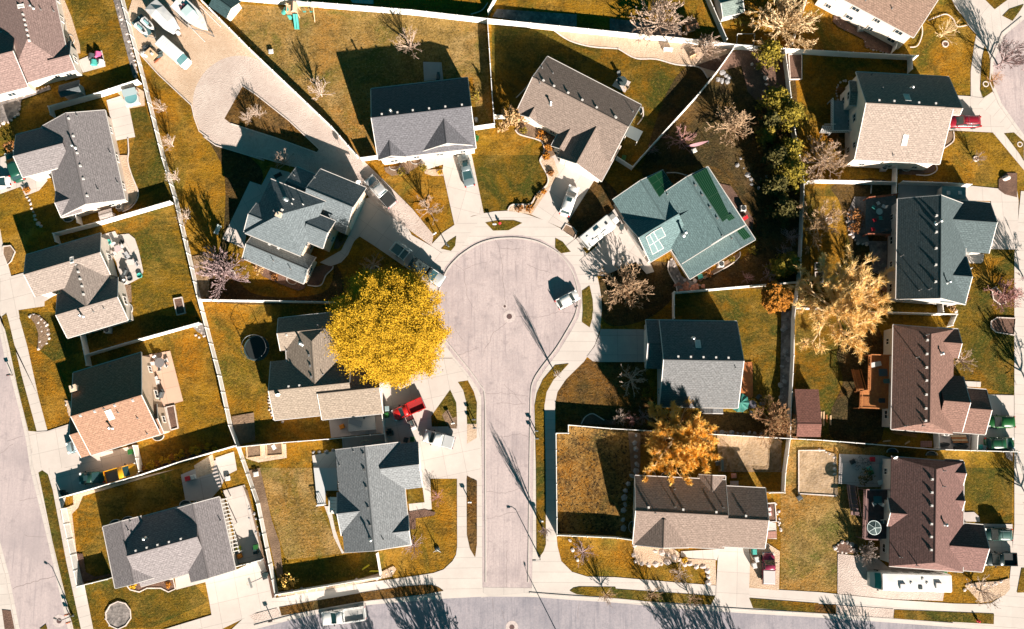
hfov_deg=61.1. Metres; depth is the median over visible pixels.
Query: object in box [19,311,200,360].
lawn
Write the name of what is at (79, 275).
house
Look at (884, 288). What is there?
bare shrub
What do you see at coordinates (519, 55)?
lawn
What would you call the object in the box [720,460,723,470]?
garden bench
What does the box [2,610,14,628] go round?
parkway lawn
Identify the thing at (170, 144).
bare tree
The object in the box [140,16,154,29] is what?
jet ski
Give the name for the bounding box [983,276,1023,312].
bare tree
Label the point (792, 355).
vinyl fence
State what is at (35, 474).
kerb
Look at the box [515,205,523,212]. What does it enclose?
shrub
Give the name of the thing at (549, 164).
garden bed
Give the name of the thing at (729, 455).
garden bed
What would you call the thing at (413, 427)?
quad bike
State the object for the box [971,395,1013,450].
driveway
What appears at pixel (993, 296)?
bed edging
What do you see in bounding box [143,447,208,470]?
garden bed
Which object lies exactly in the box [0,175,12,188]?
parked car
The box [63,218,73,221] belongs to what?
window well
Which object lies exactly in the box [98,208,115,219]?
shed
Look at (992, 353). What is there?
lawn
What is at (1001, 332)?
bed edging
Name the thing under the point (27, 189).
shrub
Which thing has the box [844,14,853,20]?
window
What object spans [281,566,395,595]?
garden bed
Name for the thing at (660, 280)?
garden bed
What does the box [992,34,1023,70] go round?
bare tree
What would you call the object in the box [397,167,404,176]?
shrub
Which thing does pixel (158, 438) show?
window well
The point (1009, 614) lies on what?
pavement
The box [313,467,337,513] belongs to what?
timber deck
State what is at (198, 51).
gravel yard
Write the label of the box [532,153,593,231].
driveway
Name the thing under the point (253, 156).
gravel edging
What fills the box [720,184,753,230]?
garden bed
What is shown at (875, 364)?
white lounger
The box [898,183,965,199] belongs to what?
patio
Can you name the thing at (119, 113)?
patio
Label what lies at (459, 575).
pavement
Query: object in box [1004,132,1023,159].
parkway lawn
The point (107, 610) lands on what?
bed edging
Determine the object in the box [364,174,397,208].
pickup truck
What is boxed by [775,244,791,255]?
bare shrub
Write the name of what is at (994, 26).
pavement
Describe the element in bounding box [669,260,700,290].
garden bed
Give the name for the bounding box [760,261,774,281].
bare shrub
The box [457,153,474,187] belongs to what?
parked car
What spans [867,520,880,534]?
patio umbrella
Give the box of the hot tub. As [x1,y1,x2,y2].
[124,90,140,106]
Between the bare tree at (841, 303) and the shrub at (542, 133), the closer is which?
the bare tree at (841, 303)
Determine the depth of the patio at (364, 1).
140.85 m
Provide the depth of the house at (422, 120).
132.88 m
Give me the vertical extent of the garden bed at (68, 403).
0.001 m
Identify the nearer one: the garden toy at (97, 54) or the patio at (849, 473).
the patio at (849, 473)
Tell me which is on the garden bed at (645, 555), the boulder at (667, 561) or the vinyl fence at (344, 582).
the boulder at (667, 561)
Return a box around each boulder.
[621,494,627,500]
[633,468,638,473]
[659,549,664,555]
[664,559,670,564]
[1002,175,1010,180]
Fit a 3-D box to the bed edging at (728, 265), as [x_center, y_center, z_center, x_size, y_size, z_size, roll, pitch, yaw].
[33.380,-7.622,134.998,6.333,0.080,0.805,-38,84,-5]
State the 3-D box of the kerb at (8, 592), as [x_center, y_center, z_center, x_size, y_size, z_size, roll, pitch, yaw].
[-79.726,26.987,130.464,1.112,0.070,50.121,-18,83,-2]
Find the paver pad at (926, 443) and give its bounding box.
[921,441,931,446]
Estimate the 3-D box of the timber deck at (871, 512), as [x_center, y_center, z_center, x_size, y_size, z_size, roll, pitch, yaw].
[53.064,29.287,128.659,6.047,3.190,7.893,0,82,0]
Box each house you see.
[0,0,82,101]
[13,110,129,218]
[23,233,133,338]
[69,352,169,457]
[102,496,238,588]
[242,166,366,283]
[268,311,383,420]
[335,442,422,552]
[370,77,476,164]
[517,56,641,182]
[612,166,755,279]
[632,474,768,549]
[644,319,743,413]
[815,0,937,48]
[840,71,962,169]
[880,456,989,572]
[882,324,991,434]
[887,195,997,305]
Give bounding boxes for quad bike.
[407,418,417,430]
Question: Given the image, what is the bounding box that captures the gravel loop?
[193,56,432,245]
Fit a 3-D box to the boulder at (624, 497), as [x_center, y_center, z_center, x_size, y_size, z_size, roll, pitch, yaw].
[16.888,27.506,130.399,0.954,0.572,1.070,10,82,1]
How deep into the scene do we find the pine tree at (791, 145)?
133.01 m
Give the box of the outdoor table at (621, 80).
[617,76,626,85]
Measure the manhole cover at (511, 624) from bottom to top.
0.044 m
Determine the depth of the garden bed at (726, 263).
135.09 m
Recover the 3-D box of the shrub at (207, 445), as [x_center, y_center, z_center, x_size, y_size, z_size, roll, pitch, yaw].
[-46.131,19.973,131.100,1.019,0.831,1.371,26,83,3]
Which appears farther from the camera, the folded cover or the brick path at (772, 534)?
the folded cover
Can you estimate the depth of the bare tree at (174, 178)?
135.42 m
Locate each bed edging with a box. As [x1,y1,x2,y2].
[2,245,15,264]
[105,601,131,628]
[122,138,138,211]
[127,579,175,592]
[307,266,333,286]
[507,155,548,210]
[515,130,544,160]
[553,30,707,77]
[562,224,576,238]
[581,413,603,423]
[667,261,676,290]
[711,252,740,275]
[798,450,836,496]
[910,26,922,47]
[916,165,937,175]
[928,14,967,26]
[991,286,1003,304]
[991,317,1015,335]
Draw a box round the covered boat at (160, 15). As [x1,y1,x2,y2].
[145,0,181,36]
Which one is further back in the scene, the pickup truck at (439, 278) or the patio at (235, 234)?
the patio at (235, 234)
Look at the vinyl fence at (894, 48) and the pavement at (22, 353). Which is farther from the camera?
the vinyl fence at (894, 48)
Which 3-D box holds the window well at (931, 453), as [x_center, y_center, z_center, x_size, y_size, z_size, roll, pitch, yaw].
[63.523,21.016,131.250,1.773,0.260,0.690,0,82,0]
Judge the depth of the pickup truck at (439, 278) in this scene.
133.49 m
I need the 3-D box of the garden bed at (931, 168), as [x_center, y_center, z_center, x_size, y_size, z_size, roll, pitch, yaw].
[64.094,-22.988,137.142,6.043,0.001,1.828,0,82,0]
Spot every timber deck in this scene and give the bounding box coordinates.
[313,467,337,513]
[819,98,850,135]
[847,485,889,539]
[851,354,890,409]
[862,193,898,237]
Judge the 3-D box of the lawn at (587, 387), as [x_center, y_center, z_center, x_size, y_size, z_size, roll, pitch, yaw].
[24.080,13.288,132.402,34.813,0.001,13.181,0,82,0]
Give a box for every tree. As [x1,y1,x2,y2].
[151,101,166,112]
[161,135,174,152]
[164,169,178,181]
[176,208,191,226]
[194,245,250,303]
[239,110,252,122]
[248,105,265,118]
[307,77,332,99]
[322,264,452,392]
[360,252,383,272]
[389,26,421,58]
[415,195,441,224]
[497,103,529,132]
[538,526,550,538]
[598,256,654,310]
[599,587,616,606]
[619,365,648,395]
[627,0,693,46]
[642,398,721,485]
[643,587,662,602]
[683,591,702,607]
[689,33,725,62]
[704,104,755,147]
[745,0,824,52]
[750,395,797,447]
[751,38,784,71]
[751,110,781,135]
[753,125,775,147]
[754,82,790,115]
[758,172,792,204]
[759,145,791,172]
[760,280,793,313]
[764,193,800,229]
[764,258,788,279]
[771,156,809,194]
[772,99,806,135]
[773,136,804,162]
[773,249,801,275]
[786,243,894,362]
[799,199,847,253]
[800,134,850,184]
[848,540,881,566]
[934,17,959,44]
[954,345,977,373]
[966,574,1002,610]
[971,150,987,164]
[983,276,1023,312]
[987,71,1004,87]
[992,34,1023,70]
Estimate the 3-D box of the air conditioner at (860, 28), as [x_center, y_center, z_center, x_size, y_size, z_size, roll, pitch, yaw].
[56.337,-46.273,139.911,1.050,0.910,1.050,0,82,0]
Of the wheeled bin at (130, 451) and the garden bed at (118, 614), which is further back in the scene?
the wheeled bin at (130, 451)
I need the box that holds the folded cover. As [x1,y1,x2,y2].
[121,87,139,96]
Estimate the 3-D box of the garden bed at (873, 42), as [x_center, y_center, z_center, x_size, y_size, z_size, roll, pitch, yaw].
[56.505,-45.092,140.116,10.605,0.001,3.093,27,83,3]
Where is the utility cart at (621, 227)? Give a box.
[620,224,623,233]
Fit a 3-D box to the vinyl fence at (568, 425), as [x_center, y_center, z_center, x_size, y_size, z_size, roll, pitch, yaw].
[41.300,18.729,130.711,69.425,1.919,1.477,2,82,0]
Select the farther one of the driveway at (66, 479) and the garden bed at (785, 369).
the garden bed at (785, 369)
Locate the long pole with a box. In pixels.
[167,3,204,41]
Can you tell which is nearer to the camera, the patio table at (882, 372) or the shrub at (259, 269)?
the patio table at (882, 372)
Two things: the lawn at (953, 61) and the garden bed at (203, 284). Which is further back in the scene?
the lawn at (953, 61)
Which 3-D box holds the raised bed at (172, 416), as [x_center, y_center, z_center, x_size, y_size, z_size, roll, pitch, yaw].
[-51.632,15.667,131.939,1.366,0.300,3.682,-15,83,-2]
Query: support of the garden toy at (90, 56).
on the patio at (85, 66)
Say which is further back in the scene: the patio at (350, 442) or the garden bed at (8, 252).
the garden bed at (8, 252)
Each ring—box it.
[370,265,379,272]
[942,41,948,46]
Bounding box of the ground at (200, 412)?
[0,0,1023,628]
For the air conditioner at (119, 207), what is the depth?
135.67 m
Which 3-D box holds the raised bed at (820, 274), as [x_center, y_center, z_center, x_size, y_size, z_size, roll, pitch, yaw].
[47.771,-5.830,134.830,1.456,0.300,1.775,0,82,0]
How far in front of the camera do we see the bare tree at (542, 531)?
124.91 m
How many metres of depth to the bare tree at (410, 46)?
137.15 m
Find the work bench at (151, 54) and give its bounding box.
[144,48,157,60]
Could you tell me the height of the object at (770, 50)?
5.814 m
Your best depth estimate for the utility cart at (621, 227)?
135.24 m
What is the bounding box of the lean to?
[624,125,642,145]
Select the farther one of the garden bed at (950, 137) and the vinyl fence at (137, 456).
the garden bed at (950, 137)
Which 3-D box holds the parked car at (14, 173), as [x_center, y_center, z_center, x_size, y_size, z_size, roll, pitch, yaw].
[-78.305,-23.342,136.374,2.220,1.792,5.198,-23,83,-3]
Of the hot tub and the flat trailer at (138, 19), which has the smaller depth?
the hot tub
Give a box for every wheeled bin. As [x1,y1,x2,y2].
[127,449,133,454]
[253,544,258,549]
[262,572,268,577]
[753,556,759,562]
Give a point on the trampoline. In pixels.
(256, 348)
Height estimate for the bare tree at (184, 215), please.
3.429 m
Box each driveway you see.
[0,156,8,173]
[0,173,47,195]
[0,273,53,317]
[28,424,135,476]
[40,468,112,507]
[167,560,275,628]
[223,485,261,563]
[320,198,441,279]
[382,358,480,478]
[421,153,483,224]
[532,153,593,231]
[558,209,653,275]
[587,329,643,361]
[711,547,752,607]
[949,95,1011,132]
[953,0,1012,33]
[966,186,1018,248]
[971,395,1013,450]
[983,524,1012,565]
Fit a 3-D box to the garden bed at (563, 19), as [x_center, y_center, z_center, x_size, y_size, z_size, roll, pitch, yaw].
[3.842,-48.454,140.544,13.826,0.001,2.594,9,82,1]
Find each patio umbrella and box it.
[733,393,749,411]
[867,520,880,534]
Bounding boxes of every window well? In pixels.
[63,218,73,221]
[152,435,163,440]
[179,500,190,505]
[886,448,898,452]
[926,451,937,455]
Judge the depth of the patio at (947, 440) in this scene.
131.46 m
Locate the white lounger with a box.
[869,361,881,367]
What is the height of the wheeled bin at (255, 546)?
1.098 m
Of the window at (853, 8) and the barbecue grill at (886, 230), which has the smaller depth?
the barbecue grill at (886, 230)
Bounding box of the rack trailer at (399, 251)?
[389,241,411,260]
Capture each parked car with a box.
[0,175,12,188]
[4,151,25,182]
[65,440,76,453]
[79,471,104,484]
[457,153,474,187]
[554,289,580,309]
[559,184,578,217]
[949,115,981,128]
[983,436,1014,450]
[985,527,1012,541]
[988,414,1015,428]
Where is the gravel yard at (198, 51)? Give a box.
[128,0,259,133]
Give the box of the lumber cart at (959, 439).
[950,435,968,443]
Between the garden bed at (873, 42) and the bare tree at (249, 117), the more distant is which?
the garden bed at (873, 42)
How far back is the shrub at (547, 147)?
137.16 m
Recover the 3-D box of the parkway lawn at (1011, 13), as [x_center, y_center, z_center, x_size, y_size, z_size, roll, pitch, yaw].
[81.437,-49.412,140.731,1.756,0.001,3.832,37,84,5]
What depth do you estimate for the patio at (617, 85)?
139.02 m
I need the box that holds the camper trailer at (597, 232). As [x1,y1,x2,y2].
[579,215,615,249]
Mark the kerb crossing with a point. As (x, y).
(492, 592)
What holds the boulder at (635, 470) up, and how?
on the garden bed at (632, 438)
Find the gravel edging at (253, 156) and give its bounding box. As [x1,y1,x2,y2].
[138,52,274,160]
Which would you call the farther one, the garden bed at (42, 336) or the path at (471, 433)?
the garden bed at (42, 336)
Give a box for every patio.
[79,51,105,71]
[101,231,142,284]
[107,96,134,139]
[144,351,182,405]
[181,460,224,500]
[216,452,236,478]
[223,168,290,248]
[312,451,337,496]
[329,414,383,437]
[342,434,384,447]
[351,0,372,3]
[423,62,442,80]
[612,77,629,91]
[740,362,752,398]
[767,522,776,538]
[839,454,890,486]
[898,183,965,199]
[935,433,970,448]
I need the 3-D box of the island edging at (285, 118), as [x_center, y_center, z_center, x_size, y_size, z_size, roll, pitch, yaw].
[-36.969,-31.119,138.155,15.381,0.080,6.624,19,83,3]
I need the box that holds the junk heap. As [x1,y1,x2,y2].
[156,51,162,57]
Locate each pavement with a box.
[0,232,10,278]
[0,309,72,628]
[0,543,19,628]
[61,514,92,628]
[232,214,487,628]
[458,211,670,607]
[671,191,1023,628]
[952,0,1023,169]
[968,92,1023,140]
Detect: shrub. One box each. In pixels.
[2,140,13,152]
[22,186,30,193]
[148,460,155,469]
[159,456,166,464]
[163,455,171,463]
[168,453,175,460]
[173,453,180,460]
[178,449,184,457]
[184,449,190,456]
[188,446,195,454]
[193,445,201,454]
[204,442,211,450]
[253,265,263,275]
[270,149,293,168]
[271,273,278,280]
[277,573,298,589]
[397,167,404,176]
[402,533,421,558]
[418,163,426,171]
[430,489,443,506]
[470,90,479,101]
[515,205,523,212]
[519,127,527,134]
[526,204,533,212]
[536,130,545,139]
[542,135,549,142]
[544,144,552,150]
[546,169,554,176]
[573,537,595,567]
[611,409,628,425]
[625,411,640,427]
[634,405,652,423]
[646,142,658,154]
[662,125,695,153]
[669,562,691,585]
[684,18,698,32]
[705,270,712,276]
[729,256,734,262]
[734,17,751,30]
[745,4,757,17]
[747,246,757,254]
[754,114,762,125]
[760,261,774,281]
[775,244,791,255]
[780,228,799,247]
[826,133,842,149]
[836,86,845,93]
[847,208,864,223]
[848,222,862,233]
[858,467,874,485]
[874,283,890,294]
[949,305,956,311]
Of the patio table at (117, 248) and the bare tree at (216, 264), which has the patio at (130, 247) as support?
the patio table at (117, 248)
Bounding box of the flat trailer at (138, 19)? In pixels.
[131,14,155,37]
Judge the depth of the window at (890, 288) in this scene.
133.10 m
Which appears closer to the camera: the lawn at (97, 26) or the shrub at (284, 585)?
the shrub at (284, 585)
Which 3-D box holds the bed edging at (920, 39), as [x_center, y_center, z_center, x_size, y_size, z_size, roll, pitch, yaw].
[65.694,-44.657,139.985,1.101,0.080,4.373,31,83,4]
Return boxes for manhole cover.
[53,614,64,626]
[503,310,515,322]
[506,621,517,628]
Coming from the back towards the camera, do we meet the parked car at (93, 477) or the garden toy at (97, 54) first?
the garden toy at (97, 54)
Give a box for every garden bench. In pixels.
[214,224,220,234]
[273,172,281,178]
[663,47,672,52]
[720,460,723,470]
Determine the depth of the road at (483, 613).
128.11 m
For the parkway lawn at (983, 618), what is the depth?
128.09 m
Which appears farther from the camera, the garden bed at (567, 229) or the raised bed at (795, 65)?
the raised bed at (795, 65)
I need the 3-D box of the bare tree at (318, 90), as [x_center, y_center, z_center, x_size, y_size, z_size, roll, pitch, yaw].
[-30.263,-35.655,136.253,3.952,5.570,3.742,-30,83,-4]
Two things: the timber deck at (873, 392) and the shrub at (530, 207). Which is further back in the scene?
the shrub at (530, 207)
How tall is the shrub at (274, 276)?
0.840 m
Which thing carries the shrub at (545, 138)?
on the garden bed at (532, 131)
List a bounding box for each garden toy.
[88,53,94,59]
[90,59,97,65]
[94,51,101,57]
[97,59,104,65]
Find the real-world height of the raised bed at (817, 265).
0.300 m
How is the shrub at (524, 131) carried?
on the garden bed at (532, 131)
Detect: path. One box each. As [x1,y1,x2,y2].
[324,506,343,552]
[409,477,431,511]
[681,549,719,559]
[730,481,737,485]
[767,531,776,537]
[964,512,979,521]
[965,381,980,386]
[967,254,983,262]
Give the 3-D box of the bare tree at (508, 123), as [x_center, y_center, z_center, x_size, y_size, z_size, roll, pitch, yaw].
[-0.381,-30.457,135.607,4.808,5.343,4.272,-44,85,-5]
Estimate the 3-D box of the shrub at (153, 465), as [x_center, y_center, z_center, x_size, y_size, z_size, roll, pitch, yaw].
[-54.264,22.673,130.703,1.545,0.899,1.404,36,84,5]
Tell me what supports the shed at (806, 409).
on the lawn at (822, 373)
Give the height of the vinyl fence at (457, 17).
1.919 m
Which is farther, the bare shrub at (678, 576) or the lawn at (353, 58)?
the lawn at (353, 58)
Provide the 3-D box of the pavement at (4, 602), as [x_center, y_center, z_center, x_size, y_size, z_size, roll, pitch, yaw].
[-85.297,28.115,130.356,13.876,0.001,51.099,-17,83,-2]
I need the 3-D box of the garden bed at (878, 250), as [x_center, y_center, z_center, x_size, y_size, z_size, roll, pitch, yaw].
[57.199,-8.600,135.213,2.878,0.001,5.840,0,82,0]
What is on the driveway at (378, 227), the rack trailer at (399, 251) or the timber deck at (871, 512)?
the rack trailer at (399, 251)
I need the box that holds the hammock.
[684,140,708,148]
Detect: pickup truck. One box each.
[103,462,139,483]
[321,605,366,625]
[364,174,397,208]
[391,397,425,421]
[407,256,446,287]
[422,429,455,448]
[761,552,776,584]
[985,551,1017,567]
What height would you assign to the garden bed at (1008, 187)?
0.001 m
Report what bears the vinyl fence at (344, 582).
on the ground at (200, 412)
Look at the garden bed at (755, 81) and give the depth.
139.33 m
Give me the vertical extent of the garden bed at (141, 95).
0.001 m
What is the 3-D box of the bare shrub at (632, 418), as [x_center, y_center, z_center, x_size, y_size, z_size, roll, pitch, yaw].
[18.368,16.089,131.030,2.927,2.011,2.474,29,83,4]
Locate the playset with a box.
[281,1,318,28]
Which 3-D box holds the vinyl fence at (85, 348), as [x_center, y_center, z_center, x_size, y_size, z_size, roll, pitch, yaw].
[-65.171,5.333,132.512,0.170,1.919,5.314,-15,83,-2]
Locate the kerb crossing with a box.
[481,587,531,597]
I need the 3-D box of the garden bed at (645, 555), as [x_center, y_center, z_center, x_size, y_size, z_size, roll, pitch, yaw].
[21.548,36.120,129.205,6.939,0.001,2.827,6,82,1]
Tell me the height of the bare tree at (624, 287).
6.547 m
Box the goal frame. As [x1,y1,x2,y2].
[736,33,754,44]
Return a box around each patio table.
[114,245,120,251]
[126,259,133,264]
[155,358,163,367]
[749,400,756,408]
[873,496,881,502]
[876,208,882,214]
[878,398,884,402]
[879,369,887,375]
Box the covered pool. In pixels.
[348,415,375,431]
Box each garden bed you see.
[0,86,50,121]
[4,246,13,262]
[30,315,49,348]
[61,0,79,52]
[65,400,70,415]
[67,470,170,563]
[77,554,111,581]
[106,602,129,627]
[114,0,137,77]
[117,87,144,107]
[118,155,136,211]
[125,285,131,301]
[128,580,174,590]
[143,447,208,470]
[192,254,208,297]
[193,323,204,334]
[205,142,344,304]
[232,413,254,443]
[243,486,265,557]
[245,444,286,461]
[249,468,282,577]
[257,266,305,290]
[263,558,276,597]
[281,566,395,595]
[306,265,332,285]
[334,234,345,248]
[384,166,408,175]
[399,159,420,173]
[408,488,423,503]
[408,509,435,528]
[424,169,442,175]
[442,409,456,428]
[492,9,576,26]
[509,157,558,214]
[516,121,555,160]
[557,31,612,46]
[563,225,575,237]
[568,179,617,237]
[581,414,615,424]
[599,261,675,325]
[610,18,681,37]
[610,37,729,77]
[628,432,639,471]
[634,546,679,565]
[642,59,797,290]
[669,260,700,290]
[677,558,715,584]
[696,50,784,111]
[703,252,739,278]
[717,430,780,471]
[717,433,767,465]
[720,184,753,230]
[736,156,771,185]
[740,217,798,285]
[780,311,791,408]
[799,449,837,495]
[829,327,883,447]
[831,178,896,287]
[833,15,891,52]
[836,542,857,553]
[847,197,868,244]
[868,241,886,277]
[898,165,935,174]
[944,131,953,147]
[966,578,1009,602]
[992,318,1014,334]
[993,287,1004,303]
[999,173,1016,196]
[1005,452,1012,461]
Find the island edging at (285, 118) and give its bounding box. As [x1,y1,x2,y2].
[231,86,318,152]
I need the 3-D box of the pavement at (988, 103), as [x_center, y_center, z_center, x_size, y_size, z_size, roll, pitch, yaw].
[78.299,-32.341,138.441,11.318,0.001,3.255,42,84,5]
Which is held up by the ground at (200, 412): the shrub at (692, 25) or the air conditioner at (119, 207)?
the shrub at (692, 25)
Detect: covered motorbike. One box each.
[940,442,949,446]
[953,444,967,448]
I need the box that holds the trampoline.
[241,334,270,360]
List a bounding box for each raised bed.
[166,405,178,429]
[173,297,185,314]
[246,443,261,458]
[266,443,282,455]
[768,502,776,521]
[788,54,801,79]
[814,262,821,269]
[814,271,823,282]
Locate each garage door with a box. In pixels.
[349,198,363,229]
[380,384,383,409]
[565,162,593,179]
[627,228,645,257]
[644,330,646,361]
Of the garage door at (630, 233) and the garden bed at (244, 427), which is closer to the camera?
the garden bed at (244, 427)
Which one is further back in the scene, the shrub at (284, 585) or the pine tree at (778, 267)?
the pine tree at (778, 267)
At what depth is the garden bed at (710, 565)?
129.06 m
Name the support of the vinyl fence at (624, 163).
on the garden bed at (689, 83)
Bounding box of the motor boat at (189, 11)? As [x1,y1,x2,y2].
[171,0,214,36]
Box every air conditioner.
[104,327,112,333]
[116,204,123,210]
[717,261,723,267]
[739,205,745,212]
[857,25,864,31]
[879,167,886,171]
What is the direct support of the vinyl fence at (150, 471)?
on the ground at (200, 412)
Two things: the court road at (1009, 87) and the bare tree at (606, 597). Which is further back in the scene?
the court road at (1009, 87)
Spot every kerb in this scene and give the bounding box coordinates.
[0,320,71,628]
[0,556,15,628]
[254,594,440,625]
[437,256,485,582]
[459,237,578,582]
[529,592,952,623]
[989,16,1021,135]
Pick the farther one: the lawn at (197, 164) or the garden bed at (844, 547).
the lawn at (197, 164)
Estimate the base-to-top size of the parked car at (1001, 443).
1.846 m
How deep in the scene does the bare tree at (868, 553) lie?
127.67 m
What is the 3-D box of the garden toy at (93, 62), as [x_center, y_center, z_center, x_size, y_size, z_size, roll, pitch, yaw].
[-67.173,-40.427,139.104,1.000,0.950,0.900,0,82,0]
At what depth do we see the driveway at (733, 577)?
128.82 m
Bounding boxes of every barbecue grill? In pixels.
[121,267,128,277]
[158,389,164,399]
[436,72,439,79]
[881,229,891,232]
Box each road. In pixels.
[0,337,67,628]
[1,235,581,619]
[258,597,968,628]
[993,20,1023,133]
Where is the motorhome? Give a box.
[867,569,951,591]
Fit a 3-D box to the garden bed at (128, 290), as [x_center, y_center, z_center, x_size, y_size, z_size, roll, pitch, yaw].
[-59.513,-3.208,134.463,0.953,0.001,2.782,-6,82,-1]
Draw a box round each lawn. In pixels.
[2,314,36,431]
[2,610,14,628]
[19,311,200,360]
[38,470,80,628]
[71,0,132,65]
[77,468,183,576]
[85,576,208,628]
[107,205,195,315]
[129,107,161,160]
[129,155,168,196]
[150,67,225,297]
[206,302,280,444]
[231,4,490,156]
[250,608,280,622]
[260,468,340,559]
[279,587,397,615]
[394,479,456,574]
[398,585,442,596]
[431,390,456,426]
[441,237,455,250]
[458,380,476,423]
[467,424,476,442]
[467,476,476,555]
[472,155,546,212]
[486,220,520,230]
[491,25,686,169]
[535,364,567,555]
[555,238,570,252]
[556,359,783,444]
[557,426,634,531]
[570,587,615,595]
[582,286,592,326]
[610,589,714,604]
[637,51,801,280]
[675,288,789,416]
[749,598,818,611]
[781,441,885,591]
[795,185,881,435]
[815,196,846,263]
[815,604,835,613]
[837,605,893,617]
[894,610,993,623]
[910,20,975,95]
[910,132,1018,186]
[954,252,1013,393]
[964,468,1011,523]
[980,47,993,97]
[986,0,1006,8]
[1003,4,1023,20]
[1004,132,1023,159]
[1017,568,1023,592]
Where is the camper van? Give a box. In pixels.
[155,35,191,68]
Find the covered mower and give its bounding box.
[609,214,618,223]
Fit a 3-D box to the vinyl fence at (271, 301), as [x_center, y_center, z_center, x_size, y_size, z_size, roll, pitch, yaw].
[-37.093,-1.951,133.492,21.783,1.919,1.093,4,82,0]
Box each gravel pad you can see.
[194,454,214,477]
[749,543,779,589]
[837,554,947,600]
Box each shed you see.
[58,80,85,99]
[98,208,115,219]
[209,0,241,21]
[714,0,744,21]
[792,389,821,436]
[936,186,965,199]
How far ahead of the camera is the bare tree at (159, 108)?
136.60 m
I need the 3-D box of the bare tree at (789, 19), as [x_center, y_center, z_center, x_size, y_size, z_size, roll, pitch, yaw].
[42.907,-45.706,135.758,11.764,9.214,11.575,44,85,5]
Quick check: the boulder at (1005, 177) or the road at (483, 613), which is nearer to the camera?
the road at (483, 613)
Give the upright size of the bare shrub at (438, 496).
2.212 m
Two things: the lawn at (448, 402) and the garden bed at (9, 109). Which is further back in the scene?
the garden bed at (9, 109)
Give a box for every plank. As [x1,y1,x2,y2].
[892,431,916,434]
[893,433,916,436]
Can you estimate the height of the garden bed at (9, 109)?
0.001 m
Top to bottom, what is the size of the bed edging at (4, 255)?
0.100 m
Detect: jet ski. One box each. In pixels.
[134,22,148,35]
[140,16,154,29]
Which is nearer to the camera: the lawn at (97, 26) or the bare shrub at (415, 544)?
the bare shrub at (415, 544)
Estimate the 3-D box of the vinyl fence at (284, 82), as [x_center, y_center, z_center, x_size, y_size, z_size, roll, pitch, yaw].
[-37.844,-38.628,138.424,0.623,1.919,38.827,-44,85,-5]
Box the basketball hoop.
[247,573,267,588]
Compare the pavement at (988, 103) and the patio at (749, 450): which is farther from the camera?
the pavement at (988, 103)
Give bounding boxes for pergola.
[221,496,242,552]
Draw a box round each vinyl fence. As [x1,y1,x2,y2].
[47,79,141,117]
[52,200,173,243]
[59,445,235,497]
[60,508,111,586]
[75,215,82,224]
[80,334,91,365]
[84,322,201,355]
[121,0,277,595]
[132,445,142,471]
[198,299,335,303]
[201,0,358,158]
[236,433,383,447]
[236,558,263,566]
[240,0,918,59]
[275,552,381,594]
[360,155,377,160]
[382,413,387,442]
[473,18,494,129]
[488,0,495,15]
[494,114,504,118]
[555,433,631,540]
[556,424,1019,451]
[616,45,735,169]
[672,281,798,319]
[706,0,727,42]
[766,47,804,492]
[790,0,806,46]
[797,307,957,326]
[805,180,896,184]
[891,42,897,53]
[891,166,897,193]
[898,180,971,187]
[907,55,912,73]
[933,433,940,448]
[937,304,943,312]
[971,435,978,450]
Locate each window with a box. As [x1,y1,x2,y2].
[6,92,17,96]
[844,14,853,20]
[851,6,859,12]
[866,26,873,31]
[882,543,885,552]
[884,410,887,418]
[886,36,895,43]
[889,283,892,292]
[893,30,902,35]
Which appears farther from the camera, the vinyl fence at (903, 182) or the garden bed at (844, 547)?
the vinyl fence at (903, 182)
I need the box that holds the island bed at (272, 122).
[224,86,318,151]
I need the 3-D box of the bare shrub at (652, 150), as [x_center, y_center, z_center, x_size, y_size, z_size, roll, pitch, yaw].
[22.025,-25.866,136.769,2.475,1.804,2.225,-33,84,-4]

